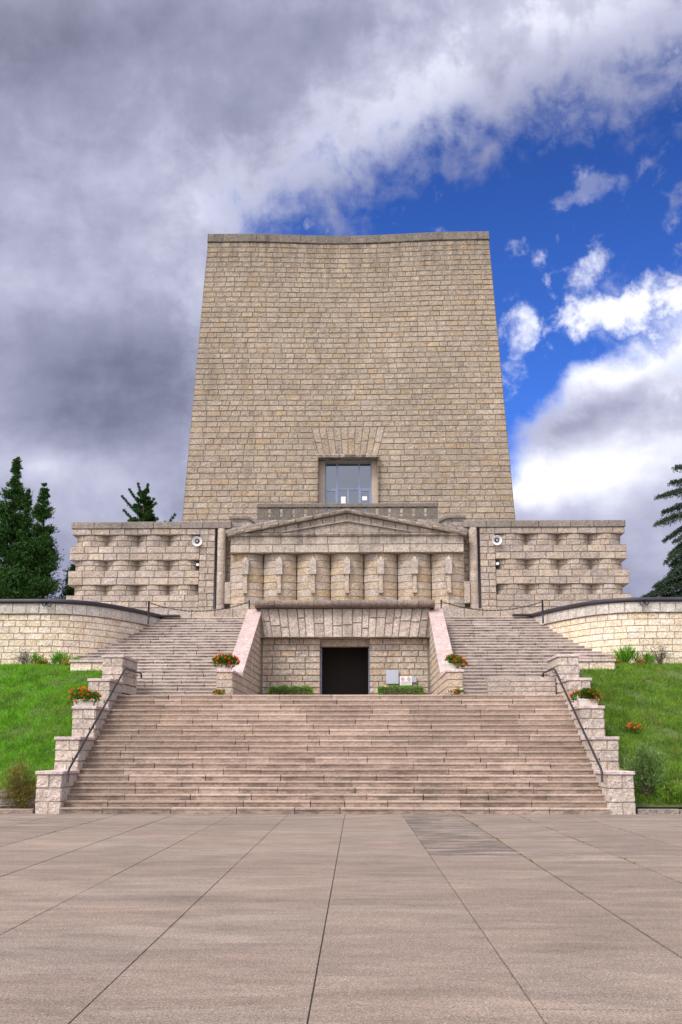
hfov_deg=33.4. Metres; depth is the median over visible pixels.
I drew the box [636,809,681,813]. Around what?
kerb
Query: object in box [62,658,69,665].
yellow plant
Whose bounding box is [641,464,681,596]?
cedar tree
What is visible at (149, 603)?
chain barrier
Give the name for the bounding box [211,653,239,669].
flower box
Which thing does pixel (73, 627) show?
retaining wall
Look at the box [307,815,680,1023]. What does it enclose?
joint
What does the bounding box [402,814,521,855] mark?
slab
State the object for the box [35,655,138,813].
stepped wall
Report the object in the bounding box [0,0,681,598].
sky
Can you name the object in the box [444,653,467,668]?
flower box
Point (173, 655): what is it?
staircase
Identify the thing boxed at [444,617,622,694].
staircase
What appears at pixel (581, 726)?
handrail
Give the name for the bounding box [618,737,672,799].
sage shrub
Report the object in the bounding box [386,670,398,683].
wall sign
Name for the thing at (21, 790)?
russet shrub
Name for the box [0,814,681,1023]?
pavement
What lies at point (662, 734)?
grass bank
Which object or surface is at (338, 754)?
staircase
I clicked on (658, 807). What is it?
ground
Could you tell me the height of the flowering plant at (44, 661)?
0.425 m
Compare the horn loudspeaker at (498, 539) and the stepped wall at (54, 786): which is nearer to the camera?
the stepped wall at (54, 786)
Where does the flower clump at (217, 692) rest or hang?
on the staircase at (338, 754)
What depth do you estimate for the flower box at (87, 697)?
32.86 m
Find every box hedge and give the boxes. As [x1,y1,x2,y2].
[268,685,312,694]
[377,685,423,694]
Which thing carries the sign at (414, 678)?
attached to the war memorial
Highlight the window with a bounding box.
[325,463,371,511]
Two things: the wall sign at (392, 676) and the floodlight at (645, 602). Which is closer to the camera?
the floodlight at (645, 602)
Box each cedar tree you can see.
[121,482,175,521]
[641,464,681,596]
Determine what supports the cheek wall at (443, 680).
on the landing
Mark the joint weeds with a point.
(491, 835)
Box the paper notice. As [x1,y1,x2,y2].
[341,497,345,502]
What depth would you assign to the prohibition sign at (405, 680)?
44.96 m
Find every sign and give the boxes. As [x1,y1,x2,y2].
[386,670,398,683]
[400,676,411,684]
[412,676,416,681]
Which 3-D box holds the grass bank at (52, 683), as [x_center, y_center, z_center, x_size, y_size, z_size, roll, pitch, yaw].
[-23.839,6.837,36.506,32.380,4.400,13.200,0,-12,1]
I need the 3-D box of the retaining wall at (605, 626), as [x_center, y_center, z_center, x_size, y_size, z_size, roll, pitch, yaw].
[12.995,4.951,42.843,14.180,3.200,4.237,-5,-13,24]
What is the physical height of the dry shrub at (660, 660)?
0.899 m
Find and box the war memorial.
[66,231,631,694]
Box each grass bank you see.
[0,670,102,788]
[579,668,681,806]
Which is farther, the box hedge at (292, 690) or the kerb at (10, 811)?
the box hedge at (292, 690)
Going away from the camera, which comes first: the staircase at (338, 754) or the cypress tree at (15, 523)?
the staircase at (338, 754)
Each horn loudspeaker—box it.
[192,536,201,545]
[492,535,501,544]
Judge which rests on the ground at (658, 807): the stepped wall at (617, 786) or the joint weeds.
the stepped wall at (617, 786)
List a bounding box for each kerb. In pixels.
[0,809,34,813]
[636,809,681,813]
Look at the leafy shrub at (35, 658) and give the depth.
41.08 m
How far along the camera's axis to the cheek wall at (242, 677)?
41.35 m
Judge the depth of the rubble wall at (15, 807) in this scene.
29.34 m
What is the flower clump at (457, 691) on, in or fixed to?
on the staircase at (338, 754)
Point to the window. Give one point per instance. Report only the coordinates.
(352, 481)
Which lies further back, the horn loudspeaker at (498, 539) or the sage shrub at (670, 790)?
the horn loudspeaker at (498, 539)
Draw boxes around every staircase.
[60,695,609,814]
[72,617,244,694]
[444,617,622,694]
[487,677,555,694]
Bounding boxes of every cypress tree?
[0,456,74,598]
[3,482,64,598]
[54,561,75,598]
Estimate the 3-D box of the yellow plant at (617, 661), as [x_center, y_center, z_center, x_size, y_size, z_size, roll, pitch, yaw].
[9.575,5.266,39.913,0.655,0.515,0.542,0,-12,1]
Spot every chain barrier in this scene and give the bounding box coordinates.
[147,600,249,623]
[440,600,543,622]
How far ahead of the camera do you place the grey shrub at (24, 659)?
41.18 m
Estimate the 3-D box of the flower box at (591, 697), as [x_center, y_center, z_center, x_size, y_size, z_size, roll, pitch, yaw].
[7.027,5.295,32.667,0.990,0.540,0.542,0,-12,1]
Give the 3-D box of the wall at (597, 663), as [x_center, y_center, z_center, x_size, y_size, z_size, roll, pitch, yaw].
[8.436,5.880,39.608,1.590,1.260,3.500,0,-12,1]
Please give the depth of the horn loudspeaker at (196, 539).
51.40 m
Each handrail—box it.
[67,668,141,781]
[542,668,602,782]
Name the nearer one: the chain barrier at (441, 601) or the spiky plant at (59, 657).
the spiky plant at (59, 657)
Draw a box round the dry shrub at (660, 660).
[647,642,674,664]
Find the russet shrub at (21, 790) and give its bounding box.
[0,755,36,808]
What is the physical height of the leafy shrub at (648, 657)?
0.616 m
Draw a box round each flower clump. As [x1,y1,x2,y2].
[213,689,226,694]
[446,688,463,694]
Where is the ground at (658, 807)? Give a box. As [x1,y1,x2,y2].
[636,807,681,808]
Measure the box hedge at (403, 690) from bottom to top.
0.832 m
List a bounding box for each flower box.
[68,686,102,705]
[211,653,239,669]
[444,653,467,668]
[568,687,602,705]
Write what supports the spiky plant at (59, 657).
on the grass bank at (52, 683)
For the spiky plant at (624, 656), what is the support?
on the grass bank at (662, 734)
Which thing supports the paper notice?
attached to the war memorial
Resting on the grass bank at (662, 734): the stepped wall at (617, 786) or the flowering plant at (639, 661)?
the flowering plant at (639, 661)
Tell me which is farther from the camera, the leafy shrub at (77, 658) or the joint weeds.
the leafy shrub at (77, 658)
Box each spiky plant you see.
[49,650,71,664]
[611,643,642,662]
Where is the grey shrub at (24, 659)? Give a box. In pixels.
[13,648,34,664]
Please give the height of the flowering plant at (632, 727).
0.458 m
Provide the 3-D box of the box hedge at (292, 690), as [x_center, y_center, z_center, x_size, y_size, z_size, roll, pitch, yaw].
[-1.959,7.178,44.449,1.775,0.842,0.841,0,-12,1]
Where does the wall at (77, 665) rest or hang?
on the grass bank at (52, 683)
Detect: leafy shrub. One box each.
[28,651,45,664]
[69,654,81,664]
[642,651,658,663]
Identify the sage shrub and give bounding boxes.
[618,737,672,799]
[651,778,681,803]
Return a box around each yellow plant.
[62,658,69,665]
[608,655,622,663]
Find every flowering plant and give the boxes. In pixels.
[37,659,50,664]
[620,721,641,732]
[635,657,648,663]
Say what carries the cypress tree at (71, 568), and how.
on the terrace ground
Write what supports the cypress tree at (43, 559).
on the terrace ground
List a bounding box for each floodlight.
[42,601,50,606]
[640,599,648,604]
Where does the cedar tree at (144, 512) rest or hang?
on the terrace ground
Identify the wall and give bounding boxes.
[0,599,180,664]
[0,790,35,808]
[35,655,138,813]
[69,660,102,670]
[216,609,261,694]
[428,609,463,694]
[512,597,681,663]
[546,654,635,814]
[578,659,615,669]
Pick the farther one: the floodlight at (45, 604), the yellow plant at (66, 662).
the floodlight at (45, 604)
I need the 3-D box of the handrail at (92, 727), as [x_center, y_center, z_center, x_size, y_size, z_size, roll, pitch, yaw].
[-6.937,6.185,33.883,0.165,3.371,9.197,0,-12,1]
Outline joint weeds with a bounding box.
[40,815,634,863]

